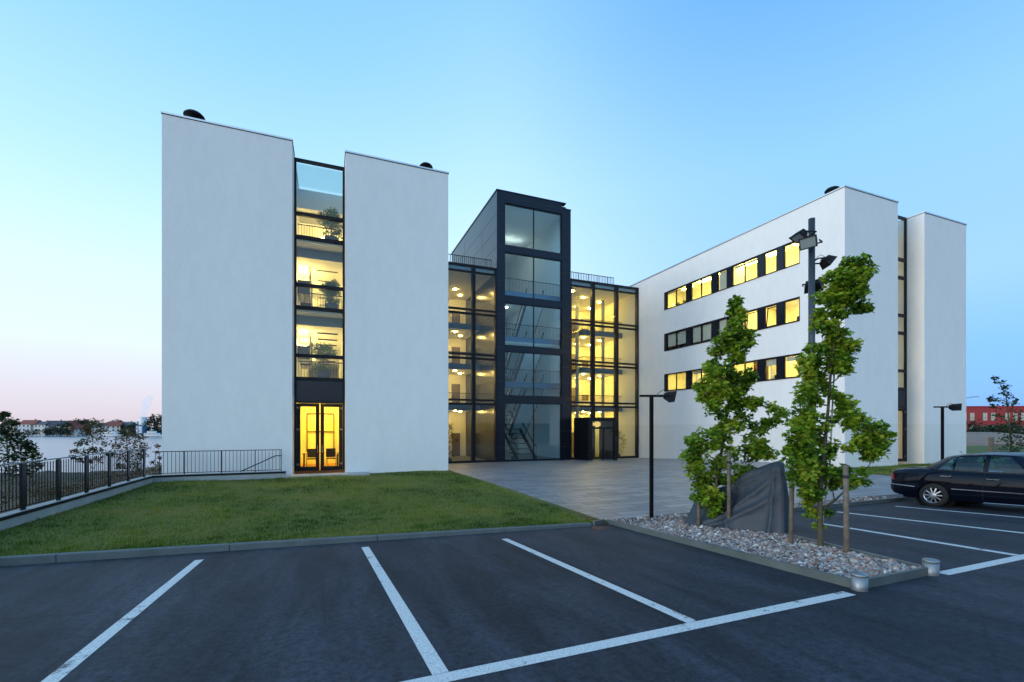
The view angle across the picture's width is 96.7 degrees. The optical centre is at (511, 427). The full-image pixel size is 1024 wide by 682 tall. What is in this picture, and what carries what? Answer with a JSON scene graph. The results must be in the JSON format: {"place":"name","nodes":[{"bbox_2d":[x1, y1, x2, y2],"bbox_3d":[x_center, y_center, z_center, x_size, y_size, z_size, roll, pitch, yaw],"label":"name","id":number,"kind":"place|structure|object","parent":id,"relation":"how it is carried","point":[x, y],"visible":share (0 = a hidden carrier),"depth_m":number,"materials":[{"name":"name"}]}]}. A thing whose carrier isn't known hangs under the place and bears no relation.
{"place":"outdoors","nodes":[
{"label":"outdoors","id":0,"kind":"place"},
{"bbox_2d":[0,435,161,473],"bbox_3d":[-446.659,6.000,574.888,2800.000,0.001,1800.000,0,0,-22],"label":"river","id":1,"kind":"structure","parent":0,"point":[50,447],"depth_m":122.01,"materials":[{"name":"blue liquid"}]},
{"bbox_2d":[98,428,123,436],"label":"white boat","id":2,"kind":"object","parent":1,"relation":"on","point":[110,434],"visible":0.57,"depth_m":286.53,"materials":[{"name":"white"}]},
{"bbox_2d":[142,428,161,436],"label":"white boat","id":3,"kind":"object","parent":1,"relation":"on","point":[152,434],"visible":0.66,"depth_m":284.56,"materials":[{"name":"white"}]},
{"bbox_2d":[124,417,147,426],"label":"cooling tower","id":4,"kind":"structure","parent":0,"point":[141,420],"depth_m":1340.98,"materials":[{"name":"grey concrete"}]},
{"bbox_2d":[0,470,592,555],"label":"grass","id":5,"kind":"structure","parent":0,"point":[225,515],"depth_m":11.55,"materials":[{"name":"green plant"}]},
{"bbox_2d":[0,427,890,513],"bbox_3d":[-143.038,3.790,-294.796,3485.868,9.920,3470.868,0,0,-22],"label":"ground","id":6,"kind":"structure","parent":0,"point":[3,490],"depth_m":35.57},
{"bbox_2d":[0,411,45,505],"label":"tree","id":7,"kind":"object","parent":6,"relation":"on","point":[26,445],"visible":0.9,"depth_m":15.65,"materials":[{"name":"green plant"}]},
{"bbox_2d":[18,419,40,435],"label":"house","id":8,"kind":"structure","parent":6,"relation":"on","point":[24,425],"depth_m":312.00,"materials":[{"name":"grey"}]},
{"bbox_2d":[30,420,49,435],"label":"house","id":9,"kind":"structure","parent":6,"relation":"on","point":[40,425],"depth_m":312.00,"materials":[{"name":"grey"}]},
{"bbox_2d":[46,420,66,435],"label":"house","id":10,"kind":"structure","parent":6,"relation":"on","point":[53,423],"depth_m":315.64,"materials":[{"name":"grey"}]},
{"bbox_2d":[52,424,66,435],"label":"tree","id":11,"kind":"object","parent":6,"relation":"on","point":[56,430],"visible":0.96,"depth_m":302.58,"materials":[{"name":"green plant"}]},
{"bbox_2d":[60,421,73,435],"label":"tree","id":12,"kind":"object","parent":6,"relation":"on","point":[68,424],"visible":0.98,"depth_m":304.76,"materials":[{"name":"green plant"}]},
{"bbox_2d":[64,420,85,435],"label":"house","id":13,"kind":"structure","parent":6,"relation":"on","point":[75,422],"depth_m":311.54,"materials":[{"name":"grey"}]},
{"bbox_2d":[71,424,84,435],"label":"house","id":14,"kind":"structure","parent":6,"relation":"on","point":[79,426],"depth_m":307.90,"materials":[{"name":"grey"}]},
{"bbox_2d":[0,464,161,507],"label":"scrub","id":15,"kind":"object","parent":6,"relation":"on","point":[3,497],"visible":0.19,"depth_m":25.55,"materials":[{"name":"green plant"}]},
{"bbox_2d":[68,418,115,485],"bbox_3d":[-22.102,1.614,24.037,3.023,4.276,1.683,0,0,22],"label":"tree","id":16,"kind":"object","parent":6,"relation":"on","point":[84,428],"visible":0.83,"depth_m":24.00,"materials":[{"name":"green plant"}]},
{"bbox_2d":[93,422,106,435],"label":"house","id":17,"kind":"structure","parent":6,"relation":"on","point":[94,429],"depth_m":314.50,"materials":[{"name":"grey"}]},
{"bbox_2d":[106,421,123,434],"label":"house","id":18,"kind":"structure","parent":6,"relation":"on","point":[113,426],"depth_m":315.48,"materials":[{"name":"red"}]},
{"bbox_2d":[110,427,150,471],"bbox_3d":[-22.723,1.864,27.090,2.293,3.774,2.631,0,0,-22],"label":"tree","id":19,"kind":"object","parent":6,"relation":"on","point":[140,437],"visible":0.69,"depth_m":26.84,"materials":[{"name":"green plant"}]},
{"bbox_2d":[123,421,138,432],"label":"house","id":20,"kind":"structure","parent":6,"relation":"on","point":[129,423],"depth_m":320.48,"materials":[{"name":"grey"}]},
{"bbox_2d":[136,426,146,435],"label":"office block","id":21,"kind":"structure","parent":6,"relation":"on","point":[143,429],"depth_m":304.00,"materials":[{"name":"blue"}]},
{"bbox_2d":[0,471,285,530],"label":"retaining wall","id":22,"kind":"structure","parent":6,"relation":"on","point":[22,519],"depth_m":14.05,"materials":[{"name":"concrete"}]},
{"bbox_2d":[0,447,285,520],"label":"railing fence","id":23,"kind":"object","parent":22,"relation":"on","point":[23,504],"visible":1,"depth_m":12.59,"materials":[{"name":"black metal"}]},
{"bbox_2d":[152,449,281,473],"bbox_3d":[-12.322,1.457,19.257,4.640,0.965,0.357,0,0,-22],"label":"terrace railing","id":24,"kind":"object","parent":22,"relation":"on","point":[251,466],"visible":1,"depth_m":18.99,"materials":[{"name":"black metal"}]},
{"bbox_2d":[142,419,158,430],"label":"tree","id":25,"kind":"object","parent":6,"relation":"on","point":[147,422],"visible":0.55,"depth_m":311.30,"materials":[{"name":"green plant"}]},
{"bbox_2d":[142,414,161,432],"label":"tree","id":26,"kind":"object","parent":6,"relation":"on","point":[152,417],"visible":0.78,"depth_m":310.37,"materials":[{"name":"green plant"}]},
{"bbox_2d":[149,443,161,474],"bbox_3d":[-17.147,2.015,21.958,0.571,2.471,2.358,0,0,-45],"label":"shrub","id":27,"kind":"object","parent":6,"relation":"on","point":[157,462],"visible":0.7,"depth_m":21.87,"materials":[{"name":"green plant"}]},
{"bbox_2d":[153,414,161,434],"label":"tree","id":28,"kind":"object","parent":6,"relation":"on","point":[159,422],"visible":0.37,"depth_m":312.11,"materials":[{"name":"green plant"}]},
{"bbox_2d":[160,109,448,477],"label":"office wing","id":29,"kind":"structure","parent":6,"relation":"on","point":[253,259],"depth_m":21.53,"materials":[{"name":"white paint"}]},
{"bbox_2d":[297,403,319,470],"bbox_3d":[-9.925,0.480,22.156,1.020,3.280,0.163,0,0,-22],"label":"door","id":30,"kind":"structure","parent":29,"relation":"in","point":[299,405],"depth_m":22.16,"materials":[{"name":"black"}]},
{"bbox_2d":[306,449,315,466],"bbox_3d":[-10.607,1.635,24.113,0.528,1.003,0.546,0,0,-28],"label":"office chair","id":31,"kind":"object","parent":29,"relation":"on","point":[311,454],"visible":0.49,"depth_m":23.90,"materials":[{"name":"black"}]},
{"bbox_2d":[302,452,338,466],"bbox_3d":[-10.442,1.757,24.902,1.900,0.754,0.800,0,0,-22],"label":"meeting table","id":32,"kind":"object","parent":29,"relation":"on","point":[303,453],"visible":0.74,"depth_m":24.84,"materials":[{"name":"beige"}]},
{"bbox_2d":[310,340,337,377],"bbox_3d":[-9.554,-3.382,23.072,1.406,2.063,1.296,0,0,-22],"label":"potted tree","id":33,"kind":"object","parent":29,"relation":"on","point":[321,372],"visible":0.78,"depth_m":22.84,"materials":[{"name":"green plant"}]},
{"bbox_2d":[316,207,342,239],"bbox_3d":[-9.239,-10.217,23.136,1.179,1.995,1.340,0,0,36],"label":"potted tree","id":34,"kind":"object","parent":29,"relation":"on","point":[329,224],"visible":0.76,"depth_m":23.05,"materials":[{"name":"green plant"}]},
{"bbox_2d":[325,448,335,465],"bbox_3d":[-9.730,1.635,24.519,0.528,1.003,0.546,0,0,-14],"label":"office chair","id":35,"kind":"object","parent":29,"relation":"on","point":[330,452],"visible":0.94,"depth_m":24.28,"materials":[{"name":"black"}]},
{"bbox_2d":[321,278,341,308],"bbox_3d":[-9.199,-6.702,23.197,1.016,1.784,1.000,0,0,0],"label":"potted tree","id":36,"kind":"object","parent":29,"relation":"on","point":[329,294],"visible":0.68,"depth_m":23.01,"materials":[{"name":"green plant"}]},
{"bbox_2d":[320,404,342,469],"bbox_3d":[-8.942,0.480,22.551,1.020,3.280,0.163,0,0,-22],"label":"door","id":37,"kind":"structure","parent":29,"relation":"in","point":[322,467],"depth_m":22.54,"materials":[{"name":"black"}]},
{"bbox_2d":[447,470,598,520],"bbox_3d":[-0.624,2.307,17.021,0.260,0.176,13.758,0,0,-23],"label":"drain channel","id":38,"kind":"object","parent":6,"relation":"on","point":[592,519],"visible":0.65,"depth_m":11.83,"materials":[{"name":"black metal"}]},
{"bbox_2d":[448,450,598,460],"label":"hall floor","id":39,"kind":"structure","parent":6,"relation":"on","point":[507,457],"depth_m":41.49,"materials":[{"name":"grey"}]},
{"bbox_2d":[448,423,457,460],"bbox_3d":[-4.874,1.190,35.698,1.313,3.161,1.321,0,0,-22],"label":"potted plant","id":40,"kind":"object","parent":39,"relation":"on","point":[450,452],"visible":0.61,"depth_m":35.63,"materials":[{"name":"green plant"}]},
{"bbox_2d":[451,189,570,461],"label":"stair tower","id":41,"kind":"structure","parent":39,"relation":"on","point":[522,242],"depth_m":39.20,"materials":[{"name":"black glass"}]},
{"bbox_2d":[506,432,518,459],"bbox_3d":[0.108,1.535,37.836,1.226,2.470,1.055,0,0,-22],"label":"potted plant","id":42,"kind":"object","parent":39,"relation":"on","point":[513,457],"visible":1,"depth_m":37.70,"materials":[{"name":"green plant"}]},
{"bbox_2d":[448,254,638,462],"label":"glazed entrance hall","id":43,"kind":"structure","parent":39,"relation":"on","point":[466,281],"depth_m":40.27,"materials":[{"name":"black"}]},
{"bbox_2d":[452,433,459,455],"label":"inner door","id":44,"kind":"structure","parent":43,"relation":"in","point":[456,436],"depth_m":43.67,"materials":[{"name":"brown"}]},
{"bbox_2d":[452,384,459,402],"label":"inner door","id":45,"kind":"structure","parent":43,"relation":"in","point":[455,387],"depth_m":43.62,"materials":[{"name":"brown"}]},
{"bbox_2d":[452,347,459,362],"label":"inner door","id":46,"kind":"structure","parent":43,"relation":"in","point":[457,349],"depth_m":43.62,"materials":[{"name":"brown"}]},
{"bbox_2d":[574,417,615,459],"bbox_3d":[6.885,0.987,37.995,2.580,3.533,2.370,0,0,-22],"label":"revolving door porch","id":47,"kind":"structure","parent":43,"relation":"in","point":[583,427],"depth_m":37.44,"materials":[{"name":"black metal"}]},
{"bbox_2d":[619,432,625,455],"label":"potted plant","id":48,"kind":"object","parent":39,"relation":"on","point":[620,437],"visible":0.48,"depth_m":41.37,"materials":[{"name":"green plant"}]},
{"bbox_2d":[595,185,966,467],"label":"office wing","id":49,"kind":"structure","parent":6,"relation":"on","point":[910,366],"depth_m":28.42,"materials":[{"name":"white paint"}]},
{"bbox_2d":[667,372,685,390],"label":"window","id":50,"kind":"structure","parent":49,"relation":"in","point":[681,372],"depth_m":36.74,"materials":[{"name":"yellow glass"}]},
{"bbox_2d":[667,329,685,349],"bbox_3d":[13.335,-7.035,36.805,0.140,1.380,2.250,0,0,-22],"label":"window","id":51,"kind":"structure","parent":49,"relation":"in","point":[672,338],"depth_m":36.74,"materials":[{"name":"black glass"}]},
{"bbox_2d":[667,285,685,308],"bbox_3d":[13.335,-10.475,36.805,0.140,1.400,2.250,0,0,-22],"label":"window","id":52,"kind":"structure","parent":49,"relation":"in","point":[684,287],"depth_m":36.85,"materials":[{"name":"yellow glass"}]},
{"bbox_2d":[691,369,703,387],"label":"window","id":53,"kind":"structure","parent":49,"relation":"in","point":[695,371],"depth_m":35.02,"materials":[{"name":"yellow glass"}]},
{"bbox_2d":[691,322,710,344],"bbox_3d":[14.327,-7.035,34.337,0.140,1.380,2.030,0,0,-22],"label":"window","id":54,"kind":"structure","parent":49,"relation":"in","point":[696,332],"depth_m":34.54,"materials":[{"name":"black glass"}]},
{"bbox_2d":[691,275,710,299],"bbox_3d":[14.299,-10.475,34.325,0.080,1.400,2.030,0,0,-22],"label":"window","id":55,"kind":"structure","parent":49,"relation":"in","point":[710,275],"depth_m":34.84,"materials":[{"name":"yellow glass"}]},
{"bbox_2d":[718,318,726,335],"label":"window","id":56,"kind":"structure","parent":49,"relation":"in","point":[723,322],"depth_m":32.62,"materials":[{"name":"black"}]},
{"bbox_2d":[718,269,726,290],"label":"window","id":57,"kind":"structure","parent":49,"relation":"in","point":[723,275],"depth_m":32.53,"materials":[{"name":"black"}]},
{"bbox_2d":[732,256,757,285],"bbox_3d":[15.772,-10.475,30.741,0.140,1.400,2.020,0,0,-22],"label":"window","id":58,"kind":"structure","parent":49,"relation":"in","point":[741,264],"depth_m":30.73,"materials":[{"name":"yellow"}]},
{"bbox_2d":[733,361,757,380],"bbox_3d":[15.744,-3.675,30.730,0.080,1.360,2.020,0,0,-22],"label":"window","id":59,"kind":"structure","parent":49,"relation":"in","point":[752,361],"depth_m":30.55,"materials":[{"name":"yellow glass"}]},
{"bbox_2d":[736,309,757,334],"bbox_3d":[15.816,-7.035,30.759,0.235,1.380,2.020,0,0,-22],"label":"window","id":60,"kind":"structure","parent":49,"relation":"in","point":[745,324],"depth_m":30.36,"materials":[{"name":"yellow glass"}]},
{"bbox_2d":[754,360,768,380],"bbox_3d":[16.716,-3.200,30.539,0.300,2.500,0.900,0,0,-22],"label":"bookshelf","id":61,"kind":"object","parent":49,"relation":"on","point":[767,370],"visible":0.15,"depth_m":30.17,"materials":[{"name":"brown"}]},
{"bbox_2d":[764,358,776,379],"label":"window","id":62,"kind":"structure","parent":49,"relation":"in","point":[773,361],"depth_m":29.07,"materials":[{"name":"yellow glass"}]},
{"bbox_2d":[764,304,776,327],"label":"window","id":63,"kind":"structure","parent":49,"relation":"in","point":[765,321],"depth_m":29.27,"materials":[{"name":"yellow glass"}]},
{"bbox_2d":[764,249,776,274],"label":"window","id":64,"kind":"structure","parent":49,"relation":"in","point":[775,249],"depth_m":29.28,"materials":[{"name":"yellow glass"}]},
{"bbox_2d":[784,242,796,267],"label":"window","id":65,"kind":"structure","parent":49,"relation":"in","point":[793,242],"depth_m":28.03,"materials":[{"name":"yellow glass"}]},
{"bbox_2d":[784,354,798,377],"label":"window","id":66,"kind":"structure","parent":49,"relation":"in","point":[786,358],"depth_m":27.93,"materials":[{"name":"yellow glass"}]},
{"bbox_2d":[784,298,798,323],"bbox_3d":[17.001,-7.035,27.603,0.080,1.380,1.020,0,0,-22],"label":"window","id":67,"kind":"structure","parent":49,"relation":"in","point":[796,298],"depth_m":28.03,"materials":[{"name":"yellow"}]},
{"bbox_2d":[898,408,905,461],"bbox_3d":[23.860,0.480,28.035,1.180,3.280,0.115,0,0,-22],"label":"door","id":68,"kind":"structure","parent":49,"relation":"in","point":[903,410],"depth_m":28.19,"materials":[{"name":"black"}]},
{"bbox_2d":[966,406,1023,433],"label":"red building","id":69,"kind":"structure","parent":6,"relation":"on","point":[983,414],"depth_m":92.59,"materials":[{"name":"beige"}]},
{"bbox_2d":[0,500,1023,681],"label":"car park","id":70,"kind":"structure","parent":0,"point":[320,613],"depth_m":4.87,"materials":[{"name":"grey asphalt"}]},
{"bbox_2d":[41,559,203,681],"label":"parking line","id":71,"kind":"object","parent":70,"relation":"on","point":[69,665],"visible":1,"depth_m":4.53,"materials":[{"name":"paint"}]},
{"bbox_2d":[0,522,591,565],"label":"kerb","id":72,"kind":"structure","parent":70,"relation":"on","point":[72,556],"depth_m":8.42,"materials":[{"name":"concrete"}]},
{"bbox_2d":[361,547,447,674],"bbox_3d":[-1.641,2.064,5.985,0.130,0.324,5.393,0,0,-24],"label":"parking line","id":73,"kind":"object","parent":70,"relation":"on","point":[431,658],"visible":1,"depth_m":4.59,"materials":[{"name":"paint"}]},
{"bbox_2d":[502,538,696,622],"bbox_3d":[0.805,2.049,6.699,0.130,0.294,4.891,0,0,-23],"label":"parking line","id":74,"kind":"object","parent":70,"relation":"on","point":[675,614],"visible":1,"depth_m":5.62,"materials":[{"name":"paint"}]},
{"bbox_2d":[592,526,612,529],"bbox_3d":[1.987,2.204,9.938,0.480,0.006,0.480,0,0,-22],"label":"manhole cover","id":75,"kind":"object","parent":70,"relation":"on","point":[600,527],"visible":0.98,"depth_m":9.98,"materials":[{"name":"metal"}]},
{"bbox_2d":[402,591,854,681],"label":"parking line","id":76,"kind":"object","parent":70,"relation":"on","point":[520,661],"visible":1,"depth_m":4.01,"materials":[{"name":"paint"}]},
{"bbox_2d":[605,494,902,557],"bbox_3d":[18.879,2.033,14.406,34.220,0.345,5.750,0,0,-22],"label":"planting bed","id":77,"kind":"object","parent":70,"relation":"on","point":[890,495],"visible":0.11,"depth_m":11.08,"materials":[{"name":"grey gravel"}]},
{"bbox_2d":[639,390,676,517],"bbox_3d":[3.485,0.825,10.939,0.827,3.450,0.402,0,0,0],"label":"floodlight post","id":78,"kind":"object","parent":77,"relation":"on","point":[669,397],"visible":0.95,"depth_m":10.90,"materials":[{"name":"black metal"}]},
{"bbox_2d":[697,454,700,526],"bbox_3d":[3.920,1.325,9.539,0.086,1.852,0.110,0,0,23],"label":"stake","id":79,"kind":"object","parent":77,"relation":"on","point":[698,514],"visible":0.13,"depth_m":9.50,"materials":[{"name":"brown wood"}]},
{"bbox_2d":[727,452,730,517],"bbox_3d":[4.352,1.360,9.132,0.091,1.720,0.085,0,0,-22],"label":"stake","id":80,"kind":"object","parent":77,"relation":"on","point":[728,484],"visible":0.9,"depth_m":9.10,"materials":[{"name":"brown wood"}]},
{"bbox_2d":[678,295,790,518],"bbox_3d":[4.609,-0.329,9.483,2.438,4.859,0.995,0,0,-5],"label":"young maple","id":81,"kind":"object","parent":77,"relation":"on","point":[731,386],"visible":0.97,"depth_m":9.33,"materials":[{"name":"green plant"}]},
{"bbox_2d":[788,464,794,542],"bbox_3d":[4.712,1.205,7.671,0.141,1.853,0.076,0,0,-37],"label":"stake","id":82,"kind":"object","parent":77,"relation":"on","point":[791,516],"visible":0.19,"depth_m":7.64,"materials":[{"name":"brown wood"}]},
{"bbox_2d":[789,217,837,504],"bbox_3d":[8.461,-1.665,12.811,1.198,8.430,0.861,0,0,-22],"label":"floodlight mast","id":83,"kind":"object","parent":77,"relation":"on","point":[803,238],"visible":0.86,"depth_m":12.75,"materials":[{"name":"black metal"}]},
{"bbox_2d":[823,375,834,522],"bbox_3d":[5.189,-0.031,7.440,0.381,4.066,0.035,0,0,-3],"label":"support cane","id":84,"kind":"object","parent":77,"relation":"on","point":[831,444],"visible":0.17,"depth_m":7.43,"materials":[{"name":"brown wood"}]},
{"bbox_2d":[842,465,849,552],"bbox_3d":[5.054,1.330,6.882,0.108,1.522,0.085,0,0,-22],"label":"stake","id":85,"kind":"object","parent":77,"relation":"on","point":[846,530],"visible":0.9,"depth_m":6.85,"materials":[{"name":"brown wood"}]},
{"bbox_2d":[593,497,927,587],"bbox_3d":[18.801,2.069,14.265,34.469,0.541,5.606,0,0,-22],"label":"bed edging","id":86,"kind":"object","parent":70,"relation":"on","point":[890,578],"visible":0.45,"depth_m":6.65,"materials":[{"name":"concrete"}]},
{"bbox_2d":[850,571,868,591],"bbox_3d":[4.059,1.852,5.318,0.180,0.303,0.180,0,0,-22],"label":"steel bollard","id":87,"kind":"object","parent":86,"relation":"on","point":[859,581],"visible":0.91,"depth_m":5.26,"materials":[{"name":"silver metal"}]},
{"bbox_2d":[922,558,939,576],"bbox_3d":[5.401,1.852,5.868,0.180,0.303,0.180,0,0,-22],"label":"steel bollard","id":88,"kind":"object","parent":86,"relation":"on","point":[932,565],"visible":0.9,"depth_m":5.80,"materials":[{"name":"silver metal"}]},
{"bbox_2d":[812,522,1017,555],"bbox_3d":[7.089,2.004,8.411,0.130,0.204,3.412,0,0,-14],"label":"parking line","id":89,"kind":"object","parent":70,"relation":"on","point":[928,540],"visible":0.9,"depth_m":7.83,"materials":[{"name":"paint"}]},
{"bbox_2d":[840,512,1023,532],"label":"parking line","id":90,"kind":"object","parent":70,"relation":"on","point":[938,523],"visible":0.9,"depth_m":9.56,"materials":[{"name":"paint"}]},
{"bbox_2d":[933,403,961,465],"bbox_3d":[16.159,0.825,16.947,0.811,3.450,0.402,0,0,3],"label":"floodlight post","id":91,"kind":"object","parent":70,"relation":"on","point":[955,407],"visible":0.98,"depth_m":16.91,"materials":[{"name":"black metal"}]},
{"bbox_2d":[891,451,1023,507],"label":"parked car","id":92,"kind":"object","parent":70,"relation":"on","point":[965,478],"visible":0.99,"depth_m":11.75,"materials":[{"name":"black paint"}]},
{"bbox_2d":[896,506,1023,517],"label":"parking line","id":93,"kind":"object","parent":70,"relation":"on","point":[959,511],"visible":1,"depth_m":11.16,"materials":[{"name":"paint"}]},
{"bbox_2d":[940,554,1023,574],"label":"parking line","id":94,"kind":"object","parent":70,"relation":"on","point":[981,565],"visible":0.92,"depth_m":6.25,"materials":[{"name":"paint"}]},
{"bbox_2d":[0,0,1023,426],"label":"sky","id":95,"kind":"structure","parent":0,"point":[669,131],"materials":[{"name":"blue"}]},
{"bbox_2d":[448,458,897,519],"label":"plaza","id":96,"kind":"structure","parent":0,"point":[605,489],"depth_m":18.07,"materials":[{"name":"concrete"}]},
{"bbox_2d":[613,436,617,459],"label":"intercom pillar","id":97,"kind":"structure","parent":96,"relation":"on","point":[615,447],"depth_m":35.74,"materials":[{"name":"black metal"}]},
{"bbox_2d":[988,437,1012,467],"bbox_3d":[25.701,1.490,23.985,1.160,1.920,0.190,0,0,0],"label":"fence post","id":98,"kind":"object","parent":96,"relation":"on","point":[991,444],"visible":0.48,"depth_m":23.92,"materials":[{"name":"grey concrete"}]},
{"bbox_2d":[990,444,1014,468],"bbox_3d":[22.593,1.513,21.016,0.769,1.474,1.189,0,0,3],"label":"sapling","id":99,"kind":"object","parent":96,"relation":"on","point":[1001,449],"visible":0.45,"depth_m":21.02,"materials":[{"name":"green plant"}]},
{"bbox_2d":[986,375,1023,457],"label":"young maple","id":100,"kind":"object","parent":96,"relation":"on","point":[991,398],"visible":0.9,"depth_m":21.92,"materials":[{"name":"green plant"}]},
{"bbox_2d":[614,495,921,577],"bbox_3d":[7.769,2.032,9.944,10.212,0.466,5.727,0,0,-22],"label":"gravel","id":101,"kind":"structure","parent":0,"point":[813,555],"depth_m":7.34,"materials":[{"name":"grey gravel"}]},
{"bbox_2d":[684,461,788,534],"bbox_3d":[4.557,1.396,9.302,0.857,1.499,2.062,0,0,-38],"label":"covered motorcycle","id":102,"kind":"object","parent":101,"relation":"on","point":[760,499],"visible":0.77,"depth_m":8.85,"materials":[{"name":"grey fabric"}]},
{"bbox_2d":[778,252,897,546],"bbox_3d":[5.248,-0.398,7.315,2.001,4.727,0.840,0,0,3],"label":"young maple","id":103,"kind":"object","parent":101,"relation":"on","point":[839,297],"visible":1,"depth_m":7.23,"materials":[{"name":"green plant"}]},
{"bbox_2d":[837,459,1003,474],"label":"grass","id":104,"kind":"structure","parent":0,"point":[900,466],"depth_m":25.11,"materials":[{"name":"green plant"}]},
{"bbox_2d":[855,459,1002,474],"bbox_3d":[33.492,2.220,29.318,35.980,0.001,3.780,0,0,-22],"label":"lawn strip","id":105,"kind":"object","parent":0,"point":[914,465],"depth_m":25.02,"materials":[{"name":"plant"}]},
{"bbox_2d":[966,446,1023,459],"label":"meadow","id":106,"kind":"structure","parent":0,"point":[976,449],"depth_m":43.41,"materials":[{"name":"plant"}]},
{"bbox_2d":[966,419,992,431],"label":"hedge bush","id":107,"kind":"object","parent":106,"relation":"on","point":[970,424],"visible":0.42,"depth_m":65.65,"materials":[{"name":"green plant"}]},
{"bbox_2d":[966,432,1023,445],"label":"earth mound","id":108,"kind":"object","parent":106,"relation":"on","point":[976,438],"visible":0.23,"depth_m":56.02,"materials":[{"name":"grey concrete"}]},
{"bbox_2d":[989,423,1023,434],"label":"hedge bush","id":109,"kind":"object","parent":106,"relation":"on","point":[997,424],"visible":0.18,"depth_m":65.58,"materials":[{"name":"green plant"}]},
{"bbox_2d":[1006,420,1023,433],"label":"hedge bush","id":110,"kind":"object","parent":106,"relation":"on","point":[1017,426],"visible":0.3,"depth_m":65.69,"materials":[{"name":"green plant"}]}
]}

